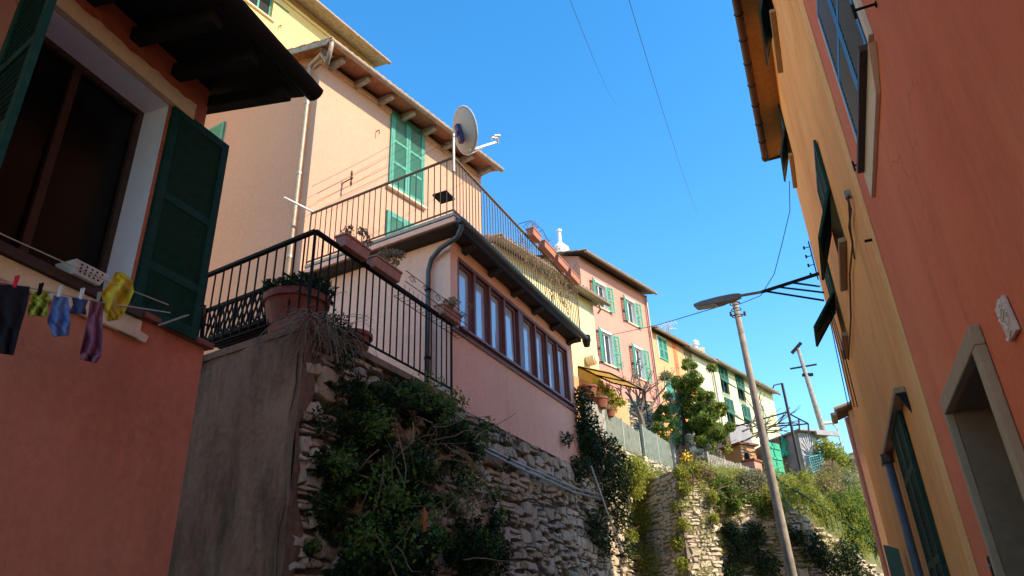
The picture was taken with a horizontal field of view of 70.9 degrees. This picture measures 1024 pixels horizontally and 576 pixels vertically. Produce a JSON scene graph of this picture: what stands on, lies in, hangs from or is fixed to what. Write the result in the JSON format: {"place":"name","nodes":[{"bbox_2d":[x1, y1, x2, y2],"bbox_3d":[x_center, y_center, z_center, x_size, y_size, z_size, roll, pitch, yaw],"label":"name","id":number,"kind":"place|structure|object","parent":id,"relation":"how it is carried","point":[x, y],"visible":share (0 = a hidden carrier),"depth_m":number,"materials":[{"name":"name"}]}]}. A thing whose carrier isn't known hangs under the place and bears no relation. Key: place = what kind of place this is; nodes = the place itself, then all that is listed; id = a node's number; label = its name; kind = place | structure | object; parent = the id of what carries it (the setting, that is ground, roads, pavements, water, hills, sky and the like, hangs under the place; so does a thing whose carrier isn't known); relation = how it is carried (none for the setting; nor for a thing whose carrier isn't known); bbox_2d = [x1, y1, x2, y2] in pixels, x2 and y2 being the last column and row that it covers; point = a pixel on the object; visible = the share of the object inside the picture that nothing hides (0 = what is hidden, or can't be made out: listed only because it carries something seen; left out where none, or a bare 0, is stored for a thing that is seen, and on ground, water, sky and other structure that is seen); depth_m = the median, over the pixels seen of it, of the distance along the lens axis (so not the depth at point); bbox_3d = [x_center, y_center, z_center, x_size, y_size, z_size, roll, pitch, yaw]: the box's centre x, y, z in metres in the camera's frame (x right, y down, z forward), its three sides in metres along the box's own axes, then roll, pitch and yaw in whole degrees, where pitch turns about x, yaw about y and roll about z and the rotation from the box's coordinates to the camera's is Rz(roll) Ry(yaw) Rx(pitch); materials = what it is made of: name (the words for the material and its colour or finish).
{"place":"outdoors","nodes":[
{"label":"outdoors","id":0,"kind":"place"},
{"bbox_2d":[318,0,852,458],"label":"sky","id":1,"kind":"structure","parent":0,"point":[585,165],"materials":[{"name":"blue"}]},
{"bbox_2d":[713,424,751,459],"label":"metal shed","id":2,"kind":"structure","parent":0,"point":[738,435],"depth_m":28.21,"materials":[{"name":"white metal"}]},
{"bbox_2d":[680,456,882,571],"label":"hillside","id":3,"kind":"structure","parent":0,"point":[871,560],"depth_m":19.78,"materials":[{"name":"green plant"}]},
{"bbox_2d":[537,248,664,431],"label":"pink row house","id":4,"kind":"structure","parent":3,"relation":"on","point":[622,293],"depth_m":32.58,"materials":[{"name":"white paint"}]},
{"bbox_2d":[601,356,678,445],"bbox_3d":[4.425,3.807,24.276,3.176,2.966,1.858,10,-29,-23],"label":"bare tree","id":5,"kind":"object","parent":3,"relation":"on","point":[639,414],"visible":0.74,"depth_m":24.45,"materials":[{"name":"grey plant"}]},
{"bbox_2d":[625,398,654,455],"bbox_3d":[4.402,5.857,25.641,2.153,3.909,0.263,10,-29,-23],"label":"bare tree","id":6,"kind":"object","parent":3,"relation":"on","point":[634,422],"depth_m":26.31,"materials":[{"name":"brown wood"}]},
{"bbox_2d":[651,326,690,432],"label":"orange row house","id":7,"kind":"structure","parent":3,"relation":"on","point":[668,352],"depth_m":35.28,"materials":[{"name":"white paint"}]},
{"bbox_2d":[668,392,684,444],"bbox_3d":[5.793,4.577,25.380,0.136,2.048,0.783,-24,-33,36],"label":"green fence","id":8,"kind":"object","parent":3,"relation":"on","point":[679,420],"visible":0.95,"depth_m":25.37,"materials":[{"name":"paint"}]},
{"bbox_2d":[676,434,704,463],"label":"stone wall","id":9,"kind":"structure","parent":3,"relation":"on","point":[688,440],"depth_m":25.12,"materials":[{"name":"grey stone"}]},
{"bbox_2d":[660,345,723,436],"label":"beige row house","id":10,"kind":"structure","parent":3,"relation":"on","point":[701,359],"depth_m":38.01,"materials":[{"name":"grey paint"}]},
{"bbox_2d":[652,356,736,454],"bbox_3d":[6.695,4.416,26.284,3.714,4.358,2.922,-21,-32,32],"label":"orange tree","id":11,"kind":"object","parent":3,"relation":"on","point":[702,410],"visible":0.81,"depth_m":25.78,"materials":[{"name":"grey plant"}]},
{"bbox_2d":[705,452,756,470],"bbox_3d":[7.359,6.251,23.788,2.164,1.494,0.072,12,-30,-26],"label":"picket fence","id":12,"kind":"object","parent":3,"relation":"on","point":[710,458],"visible":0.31,"depth_m":23.73,"materials":[{"name":"grey wood"}]},
{"bbox_2d":[715,442,758,465],"bbox_3d":[8.234,6.442,26.230,0.975,1.274,1.440,12,-30,-26],"label":"orange hut","id":13,"kind":"object","parent":3,"relation":"on","point":[742,451],"visible":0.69,"depth_m":25.93,"materials":[{"name":"orange brick"}]},
{"bbox_2d":[710,358,780,448],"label":"pale yellow row house","id":14,"kind":"structure","parent":3,"relation":"on","point":[732,383],"depth_m":40.71,"materials":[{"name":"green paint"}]},
{"bbox_2d":[759,440,784,476],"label":"green gate","id":15,"kind":"structure","parent":3,"relation":"on","point":[775,451],"depth_m":25.45,"materials":[{"name":"teal paint"}]},
{"bbox_2d":[736,411,809,433],"bbox_3d":[9.121,4.982,25.774,2.851,0.925,0.091,-11,-28,17],"label":"pergola frame","id":16,"kind":"object","parent":3,"relation":"on","point":[804,423],"visible":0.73,"depth_m":25.56,"materials":[{"name":"metal"}]},
{"bbox_2d":[731,385,806,442],"bbox_3d":[9.215,4.385,25.989,2.336,2.244,1.831,-3,-26,0],"label":"bare vine","id":17,"kind":"object","parent":16,"relation":"on","point":[771,426],"visible":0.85,"depth_m":25.72,"materials":[{"name":"brown plant"}]},
{"bbox_2d":[772,383,801,470],"bbox_3d":[9.558,5.160,24.806,0.462,3.984,0.098,4,-27,-12],"label":"tall pipe post","id":18,"kind":"object","parent":3,"relation":"on","point":[791,427],"visible":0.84,"depth_m":25.02,"materials":[{"name":"grey metal"}]},
{"bbox_2d":[768,428,838,475],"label":"sheet metal shed","id":19,"kind":"structure","parent":3,"relation":"on","point":[805,440],"depth_m":26.25,"materials":[{"name":"grey metal"}]},
{"bbox_2d":[779,470,832,518],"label":"slope weeds","id":20,"kind":"object","parent":3,"relation":"on","point":[799,485],"visible":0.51,"depth_m":20.12,"materials":[{"name":"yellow plant"}]},
{"bbox_2d":[790,342,829,441],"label":"telegraph pole","id":21,"kind":"object","parent":3,"relation":"on","point":[817,412],"visible":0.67,"depth_m":41.95,"materials":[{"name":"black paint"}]},
{"bbox_2d":[764,465,877,561],"bbox_3d":[8.621,6.451,19.546,3.818,3.129,0.115,10,-29,-24],"label":"stair handrail","id":22,"kind":"object","parent":3,"relation":"on","point":[824,510],"visible":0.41,"depth_m":19.62,"materials":[{"name":"green paint"}]},
{"bbox_2d":[812,459,847,500],"bbox_3d":[10.032,6.090,22.510,1.414,1.556,1.066,18,-33,-36],"label":"pinkish bush","id":23,"kind":"object","parent":3,"relation":"on","point":[828,478],"visible":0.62,"depth_m":22.42,"materials":[{"name":"brown plant"}]},
{"bbox_2d":[813,438,855,472],"bbox_3d":[11.598,6.077,25.968,1.544,1.297,1.052,14,-31,-29],"label":"lime bush","id":24,"kind":"object","parent":3,"relation":"on","point":[828,450],"visible":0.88,"depth_m":25.81,"materials":[{"name":"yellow plant"}]},
{"bbox_2d":[834,457,862,494],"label":"olive bush","id":25,"kind":"object","parent":3,"relation":"on","point":[855,471],"visible":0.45,"depth_m":24.56,"materials":[{"name":"green plant"}]},
{"bbox_2d":[825,483,878,556],"bbox_3d":[10.282,6.799,21.329,1.511,2.447,3.395,-19,-31,30],"label":"slope ivy","id":26,"kind":"object","parent":3,"relation":"on","point":[836,501],"visible":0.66,"depth_m":20.80,"materials":[{"name":"green plant"}]},
{"label":"ground","id":27,"kind":"structure","parent":0,"visible":0},
{"bbox_2d":[0,0,323,575],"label":"red house","id":28,"kind":"structure","parent":27,"relation":"on","point":[114,151],"depth_m":5.07,"materials":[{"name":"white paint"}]},
{"bbox_2d":[0,36,143,288],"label":"window","id":29,"kind":"structure","parent":28,"relation":"in","point":[65,170],"depth_m":5.10,"materials":[{"name":"brown wood"}]},
{"bbox_2d":[55,259,108,285],"bbox_3d":[-2.784,-0.082,4.648,0.182,0.083,0.252,-11,-28,17],"label":"peg basket","id":30,"kind":"object","parent":28,"relation":"on","point":[82,275],"visible":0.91,"depth_m":4.59,"materials":[{"name":"white plastic"}]},
{"bbox_2d":[0,233,168,304],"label":"clothes line","id":31,"kind":"object","parent":28,"relation":"attached to","point":[77,268],"visible":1,"depth_m":4.16,"materials":[{"name":"grey"}]},
{"bbox_2d":[102,272,133,320],"bbox_3d":[-2.421,0.057,4.404,0.120,0.359,0.217,-3,-26,0],"label":"yellow garment","id":32,"kind":"object","parent":31,"relation":"hanging from","point":[114,295],"visible":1,"depth_m":4.41,"materials":[{"name":"fabric"}]},
{"bbox_2d":[0,281,169,312],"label":"clothes line","id":33,"kind":"object","parent":28,"relation":"attached to","point":[87,299],"visible":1,"depth_m":4.18,"materials":[{"name":"grey"}]},
{"bbox_2d":[0,284,29,354],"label":"black garment","id":34,"kind":"object","parent":33,"relation":"hanging from","point":[13,303],"visible":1,"depth_m":3.73,"materials":[{"name":"fabric"}]},
{"bbox_2d":[28,291,49,316],"bbox_3d":[-2.565,0.084,3.905,0.090,0.197,0.161,11,-29,-25],"label":"green patterned garment","id":35,"kind":"object","parent":33,"relation":"hanging from","point":[38,305],"visible":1,"depth_m":3.90,"materials":[{"name":"fabric"}]},
{"bbox_2d":[47,295,69,336],"bbox_3d":[-2.515,0.164,4.019,0.060,0.262,0.176,-11,-28,17],"label":"blue garment","id":36,"kind":"object","parent":33,"relation":"hanging from","point":[58,321],"visible":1,"depth_m":4.01,"materials":[{"name":"fabric"}]},
{"bbox_2d":[80,300,104,362],"bbox_3d":[-2.435,0.256,4.202,0.094,0.411,0.172,3,-27,-11],"label":"mauve garment","id":37,"kind":"object","parent":33,"relation":"hanging from","point":[91,348],"visible":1,"depth_m":4.19,"materials":[{"name":"fabric"}]},
{"bbox_2d":[168,312,670,575],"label":"stone retaining wall","id":38,"kind":"structure","parent":27,"relation":"on","point":[248,484],"depth_m":8.25,"materials":[{"name":"stone"}]},
{"bbox_2d":[199,280,267,348],"bbox_3d":[-3.534,0.591,9.582,1.311,0.955,0.602,-17,-30,27],"label":"garden bench","id":39,"kind":"object","parent":38,"relation":"on","point":[242,338],"visible":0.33,"depth_m":9.52,"materials":[{"name":"black paint"}]},
{"bbox_2d":[261,270,338,332],"bbox_3d":[-2.679,0.220,8.891,0.913,0.921,0.898,18,-33,-35],"label":"plant pot","id":40,"kind":"object","parent":38,"relation":"on","point":[285,291],"visible":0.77,"depth_m":8.63,"materials":[{"name":"ceramic"}]},
{"bbox_2d":[255,283,380,378],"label":"dry weeds","id":41,"kind":"object","parent":38,"relation":"on","point":[337,331],"visible":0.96,"depth_m":8.20,"materials":[{"name":"brown plant"}]},
{"bbox_2d":[300,489,335,526],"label":"ivy clump","id":42,"kind":"object","parent":38,"relation":"attached to","point":[315,502],"visible":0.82,"depth_m":7.61,"materials":[{"name":"green plant"}]},
{"bbox_2d":[306,445,330,478],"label":"ivy clump","id":43,"kind":"object","parent":38,"relation":"attached to","point":[318,454],"visible":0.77,"depth_m":7.74,"materials":[{"name":"green plant"}]},
{"bbox_2d":[198,229,452,395],"bbox_3d":[-2.274,0.351,9.583,3.963,1.200,2.117,10,-29,-23],"label":"terrace railing","id":44,"kind":"object","parent":38,"relation":"on","point":[314,233],"visible":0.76,"depth_m":9.27,"materials":[{"name":"black metal"}]},
{"bbox_2d":[334,224,375,261],"bbox_3d":[-2.028,-0.651,9.413,0.487,0.487,0.596,-3,-26,0],"label":"flower box","id":45,"kind":"object","parent":44,"relation":"attached to","point":[348,242],"visible":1,"depth_m":9.33,"materials":[{"name":"orange ceramic"}]},
{"bbox_2d":[366,244,406,283],"bbox_3d":[-1.810,-0.369,9.999,0.460,0.487,0.656,-22,-33,34],"label":"flower box","id":46,"kind":"object","parent":44,"relation":"attached to","point":[383,267],"visible":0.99,"depth_m":9.94,"materials":[{"name":"brown ceramic"}]},
{"bbox_2d":[394,270,467,338],"bbox_3d":[-1.192,0.278,10.877,0.191,0.371,1.818,-14,-29,22],"label":"wire flower holder","id":47,"kind":"object","parent":44,"relation":"attached to","point":[434,307],"visible":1,"depth_m":10.80,"materials":[{"name":"black paint"}]},
{"bbox_2d":[433,296,473,325],"bbox_3d":[-0.895,0.281,11.407,0.524,0.504,0.697,-9,-27,12],"label":"flower box","id":48,"kind":"object","parent":44,"relation":"attached to","point":[443,313],"visible":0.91,"depth_m":11.32,"materials":[{"name":"brown ceramic"}]},
{"bbox_2d":[308,403,342,438],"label":"ivy clump","id":49,"kind":"object","parent":38,"relation":"attached to","point":[331,426],"visible":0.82,"depth_m":8.00,"materials":[{"name":"green plant"}]},
{"bbox_2d":[328,372,358,408],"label":"ivy clump","id":50,"kind":"object","parent":38,"relation":"attached to","point":[344,389],"visible":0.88,"depth_m":8.43,"materials":[{"name":"green plant"}]},
{"bbox_2d":[341,328,372,351],"bbox_3d":[-2.065,0.753,9.313,0.509,0.299,0.509,-3,-26,0],"label":"plant pot","id":51,"kind":"object","parent":38,"relation":"on","point":[367,335],"visible":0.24,"depth_m":9.19,"materials":[{"name":"ceramic"}]},
{"bbox_2d":[302,369,519,575],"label":"climbing plant","id":52,"kind":"object","parent":38,"relation":"attached to","point":[373,409],"visible":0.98,"depth_m":8.73,"materials":[{"name":"green plant"}]},
{"bbox_2d":[304,212,590,468],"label":"veranda house","id":53,"kind":"structure","parent":38,"relation":"on","point":[512,352],"depth_m":12.79,"materials":[{"name":"pink paint"}]},
{"bbox_2d":[305,156,580,328],"bbox_3d":[-0.951,-0.244,15.152,3.305,1.180,5.908,-16,-30,25],"label":"roof terrace railing","id":54,"kind":"object","parent":53,"relation":"on","point":[448,211],"visible":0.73,"depth_m":13.21,"materials":[{"name":"brown metal"}]},
{"bbox_2d":[452,105,499,171],"bbox_3d":[-0.639,-2.563,12.811,0.874,1.492,0.727,-3,-26,0],"label":"satellite dish","id":55,"kind":"object","parent":54,"relation":"attached to","point":[465,134],"visible":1,"depth_m":12.80,"materials":[{"name":"paint"}]},
{"bbox_2d":[515,230,575,317],"bbox_3d":[0.823,-0.246,15.500,0.418,1.180,3.322,-14,-29,22],"label":"dry vine","id":56,"kind":"object","parent":54,"relation":"attached to","point":[553,284],"visible":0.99,"depth_m":15.33,"materials":[{"name":"brown plant"}]},
{"bbox_2d":[424,224,463,382],"bbox_3d":[-1.078,0.330,11.486,0.868,2.878,0.103,-23,-33,35],"label":"drainpipe","id":57,"kind":"object","parent":53,"relation":"attached to","point":[439,249],"visible":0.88,"depth_m":11.83,"materials":[{"name":"black metal"}]},
{"bbox_2d":[459,264,471,331],"bbox_3d":[-0.844,0.195,12.290,0.070,1.216,0.532,-14,-29,22],"label":"window","id":58,"kind":"structure","parent":53,"relation":"in","point":[465,290],"depth_m":12.40,"materials":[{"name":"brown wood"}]},
{"bbox_2d":[476,278,487,342],"bbox_3d":[-0.587,0.423,12.772,0.070,1.216,0.532,-14,-29,22],"label":"window","id":59,"kind":"structure","parent":53,"relation":"in","point":[481,290],"depth_m":12.88,"materials":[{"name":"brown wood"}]},
{"bbox_2d":[491,291,502,353],"bbox_3d":[-0.330,0.652,13.255,0.070,1.216,0.532,-14,-29,22],"label":"window","id":60,"kind":"structure","parent":53,"relation":"in","point":[497,340],"depth_m":13.38,"materials":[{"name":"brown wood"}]},
{"bbox_2d":[505,302,516,363],"bbox_3d":[-0.073,0.880,13.737,0.070,1.216,0.532,-14,-29,22],"label":"window","id":61,"kind":"structure","parent":53,"relation":"in","point":[510,313],"depth_m":13.85,"materials":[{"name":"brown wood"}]},
{"bbox_2d":[457,257,570,400],"bbox_3d":[0.135,1.034,14.077,0.142,1.321,5.060,-14,-29,22],"label":"window frame","id":62,"kind":"structure","parent":53,"relation":"in","point":[519,314],"depth_m":13.94,"materials":[{"name":"brown wood"}]},
{"bbox_2d":[523,318,534,375],"bbox_3d":[0.297,1.209,14.431,0.070,1.216,0.532,-14,-29,22],"label":"window","id":63,"kind":"structure","parent":53,"relation":"in","point":[528,332],"depth_m":14.54,"materials":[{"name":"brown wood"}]},
{"bbox_2d":[536,328,546,384],"bbox_3d":[0.554,1.438,14.914,0.070,1.216,0.532,-14,-29,22],"label":"window","id":64,"kind":"structure","parent":53,"relation":"in","point":[539,336],"depth_m":15.05,"materials":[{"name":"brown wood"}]},
{"bbox_2d":[547,338,557,391],"bbox_3d":[0.811,1.666,15.396,0.070,1.216,0.532,-14,-29,22],"label":"window","id":65,"kind":"structure","parent":53,"relation":"in","point":[551,349],"depth_m":15.53,"materials":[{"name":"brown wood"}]},
{"bbox_2d":[558,347,567,398],"bbox_3d":[1.068,1.895,15.879,0.070,1.216,0.532,-14,-29,22],"label":"window","id":66,"kind":"structure","parent":53,"relation":"in","point":[562,369],"depth_m":16.02,"materials":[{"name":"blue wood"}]},
{"bbox_2d":[310,376,614,575],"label":"wall moss","id":67,"kind":"object","parent":38,"relation":"attached to","point":[507,510],"depth_m":12.25,"materials":[{"name":"green plant"}]},
{"bbox_2d":[471,438,600,499],"bbox_3d":[0.634,3.471,13.330,0.044,0.241,6.070,-14,-29,22],"label":"wall conduit","id":68,"kind":"object","parent":38,"relation":"attached to","point":[527,467],"depth_m":12.89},
{"bbox_2d":[560,386,637,561],"bbox_3d":[2.009,4.081,15.950,1.175,3.725,3.722,-12,-28,18],"label":"ivy","id":69,"kind":"object","parent":38,"relation":"attached to","point":[590,444],"visible":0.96,"depth_m":15.86,"materials":[{"name":"green plant"}]},
{"bbox_2d":[624,501,662,575],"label":"sunny grass mass","id":70,"kind":"object","parent":38,"relation":"attached to","point":[646,562],"visible":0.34,"depth_m":17.61,"materials":[{"name":"green plant"}]},
{"bbox_2d":[618,452,661,506],"bbox_3d":[3.393,5.036,18.384,0.951,1.314,2.718,-16,-29,25],"label":"yellow green bush","id":71,"kind":"object","parent":70,"relation":"on","point":[642,475],"visible":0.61,"depth_m":17.63,"materials":[{"name":"green plant"}]},
{"bbox_2d":[637,470,883,575],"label":"stone wall","id":72,"kind":"structure","parent":27,"relation":"on","point":[662,492],"depth_m":17.60,"materials":[{"name":"beige stone"}]},
{"bbox_2d":[667,455,703,572],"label":"cascading weeds","id":73,"kind":"object","parent":72,"relation":"attached to","point":[684,488],"visible":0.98,"depth_m":17.10,"materials":[{"name":"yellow plant"}]},
{"bbox_2d":[686,453,717,487],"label":"dry tufts","id":74,"kind":"object","parent":72,"relation":"on","point":[710,474],"visible":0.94,"depth_m":17.56,"materials":[{"name":"brown plant"}]},
{"bbox_2d":[706,470,732,497],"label":"round bush","id":75,"kind":"object","parent":72,"relation":"on","point":[719,478],"visible":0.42,"depth_m":18.08,"materials":[{"name":"green plant"}]},
{"bbox_2d":[704,482,737,569],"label":"hanging weeds","id":76,"kind":"object","parent":72,"relation":"attached to","point":[715,519],"visible":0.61,"depth_m":17.18,"materials":[{"name":"green plant"}]},
{"bbox_2d":[715,483,747,510],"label":"spiky plant","id":77,"kind":"object","parent":72,"relation":"attached to","point":[734,502],"visible":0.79,"depth_m":17.89,"materials":[{"name":"green plant"}]},
{"bbox_2d":[713,477,770,518],"bbox_3d":[5.823,5.351,18.322,1.995,1.028,0.662,11,-30,-25],"label":"bank creeper","id":78,"kind":"object","parent":72,"relation":"attached to","point":[756,500],"visible":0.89,"depth_m":18.25,"materials":[{"name":"green plant"}]},
{"bbox_2d":[733,467,767,492],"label":"silvery bush","id":79,"kind":"object","parent":72,"relation":"on","point":[755,479],"visible":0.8,"depth_m":18.67,"materials":[{"name":"grey plant"}]},
{"bbox_2d":[677,462,874,575],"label":"wall weeds","id":80,"kind":"object","parent":72,"relation":"attached to","point":[855,524],"depth_m":18.84,"materials":[{"name":"green plant"}]},
{"bbox_2d":[720,518,873,575],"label":"shaded ivy","id":81,"kind":"object","parent":72,"relation":"attached to","point":[749,540],"visible":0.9,"depth_m":17.94,"materials":[{"name":"green plant"}]},
{"bbox_2d":[732,0,979,575],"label":"ochre house","id":82,"kind":"structure","parent":27,"relation":"on","point":[798,125],"depth_m":9.10,"materials":[{"name":"orange paint"}]},
{"bbox_2d":[694,272,823,309],"bbox_3d":[5.534,0.354,16.047,2.736,0.560,0.898,-16,-29,25],"label":"street lamp","id":83,"kind":"object","parent":82,"relation":"attached to","point":[715,302],"visible":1,"depth_m":15.94,"materials":[{"name":"grey metal"}]},
{"bbox_2d":[830,309,857,406],"bbox_3d":[5.224,0.953,11.475,0.110,2.445,2.753,-13,-28,21],"label":"cable bundle","id":84,"kind":"object","parent":82,"relation":"attached to","point":[831,314],"visible":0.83,"depth_m":11.21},
{"bbox_2d":[844,189,854,359],"bbox_3d":[4.562,0.244,9.661,0.060,0.415,5.759,-13,-28,20],"label":"wall cable","id":85,"kind":"object","parent":82,"relation":"attached to","point":[848,195],"depth_m":7.96,"materials":[{"name":"metal"}]},
{"bbox_2d":[883,545,904,575],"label":"shutter","id":86,"kind":"object","parent":82,"relation":"attached to","point":[894,561],"visible":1,"depth_m":10.36,"materials":[{"name":"paint"}]},
{"bbox_2d":[880,453,923,575],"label":"wall drainpipe","id":87,"kind":"object","parent":82,"relation":"attached to","point":[887,459],"depth_m":8.62,"materials":[{"name":"metal"}]},
{"bbox_2d":[830,401,890,575],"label":"peach house","id":88,"kind":"structure","parent":27,"relation":"on","point":[845,411],"depth_m":16.53,"materials":[{"name":"orange paint"}]},
{"bbox_2d":[803,0,1023,575],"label":"terracotta red house","id":89,"kind":"structure","parent":27,"relation":"on","point":[928,96],"depth_m":4.09,"materials":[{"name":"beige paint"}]},
{"bbox_2d":[995,295,1019,341],"bbox_3d":[2.187,0.139,3.183,0.026,0.179,0.202,-13,-28,20],"label":"house plaque","id":90,"kind":"object","parent":89,"relation":"attached to","point":[1007,320],"visible":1,"depth_m":3.15,"materials":[{"name":"stone"}]},
{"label":"lane","id":91,"kind":"structure","parent":0,"visible":0},
{"bbox_2d":[729,301,796,575],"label":"wooden pole","id":92,"kind":"object","parent":91,"relation":"on","point":[787,554],"visible":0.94,"depth_m":15.55,"materials":[{"name":"wood"}]},
{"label":"terrace ground","id":93,"kind":"structure","parent":0,"visible":0},
{"bbox_2d":[244,0,390,67],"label":"yellow house","id":94,"kind":"structure","parent":93,"relation":"on","point":[291,23],"depth_m":22.19,"materials":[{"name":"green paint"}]},
{"bbox_2d":[244,0,274,22],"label":"window","id":95,"kind":"structure","parent":94,"relation":"in","point":[263,7],"depth_m":20.94,"materials":[{"name":"white paint"}]},
{"bbox_2d":[199,36,503,419],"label":"peach house","id":96,"kind":"structure","parent":93,"relation":"on","point":[360,110],"depth_m":15.63,"materials":[{"name":"beige paint"}]},
{"bbox_2d":[285,41,333,276],"bbox_3d":[-3.942,-1.496,13.669,0.126,7.955,0.944,21,-35,-39],"label":"drainpipe","id":97,"kind":"object","parent":96,"relation":"attached to","point":[311,64],"visible":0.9,"depth_m":14.51,"materials":[{"name":"white metal"}]},
{"bbox_2d":[388,109,424,204],"bbox_3d":[-2.495,-3.097,17.171,0.048,2.184,1.157,-20,-31,31],"label":"window frame","id":98,"kind":"structure","parent":96,"relation":"in","point":[392,114],"depth_m":17.02,"materials":[{"name":"beige paint"}]},
{"bbox_2d":[483,233,610,429],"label":"yellow row house","id":99,"kind":"structure","parent":93,"relation":"on","point":[588,299],"depth_m":20.43,"materials":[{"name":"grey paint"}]},
{"bbox_2d":[578,365,648,420],"bbox_3d":[2.836,2.944,20.142,1.042,1.392,1.942,-20,-32,32],"label":"awning","id":100,"kind":"object","parent":99,"relation":"attached to","point":[609,376],"visible":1,"depth_m":20.35,"materials":[{"name":"yellow fabric"}]},
{"bbox_2d":[574,376,629,453],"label":"wall","id":101,"kind":"structure","parent":93,"relation":"on","point":[623,412],"depth_m":21.04,"materials":[{"name":"yellow paint"}]},
{"bbox_2d":[596,378,626,412],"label":"trough shrub","id":102,"kind":"object","parent":101,"relation":"on","point":[612,394],"visible":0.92,"depth_m":20.00,"materials":[{"name":"green plant"}]},
{"bbox_2d":[603,409,641,455],"bbox_3d":[3.083,4.294,19.867,0.072,1.458,3.269,-14,-29,22],"label":"picket fence","id":103,"kind":"object","parent":93,"relation":"on","point":[621,430],"visible":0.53,"depth_m":19.95,"materials":[{"name":"grey paint"}]},
{"bbox_2d":[640,424,672,470],"bbox_3d":[4.711,5.375,23.147,0.072,1.589,3.445,-14,-29,22],"label":"picket fence","id":104,"kind":"object","parent":93,"relation":"on","point":[655,445],"visible":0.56,"depth_m":22.94,"materials":[{"name":"grey paint"}]},
{"bbox_2d":[649,414,678,441],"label":"citrus bush","id":105,"kind":"object","parent":93,"relation":"on","point":[657,427],"visible":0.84,"depth_m":24.59,"materials":[{"name":"green plant"}]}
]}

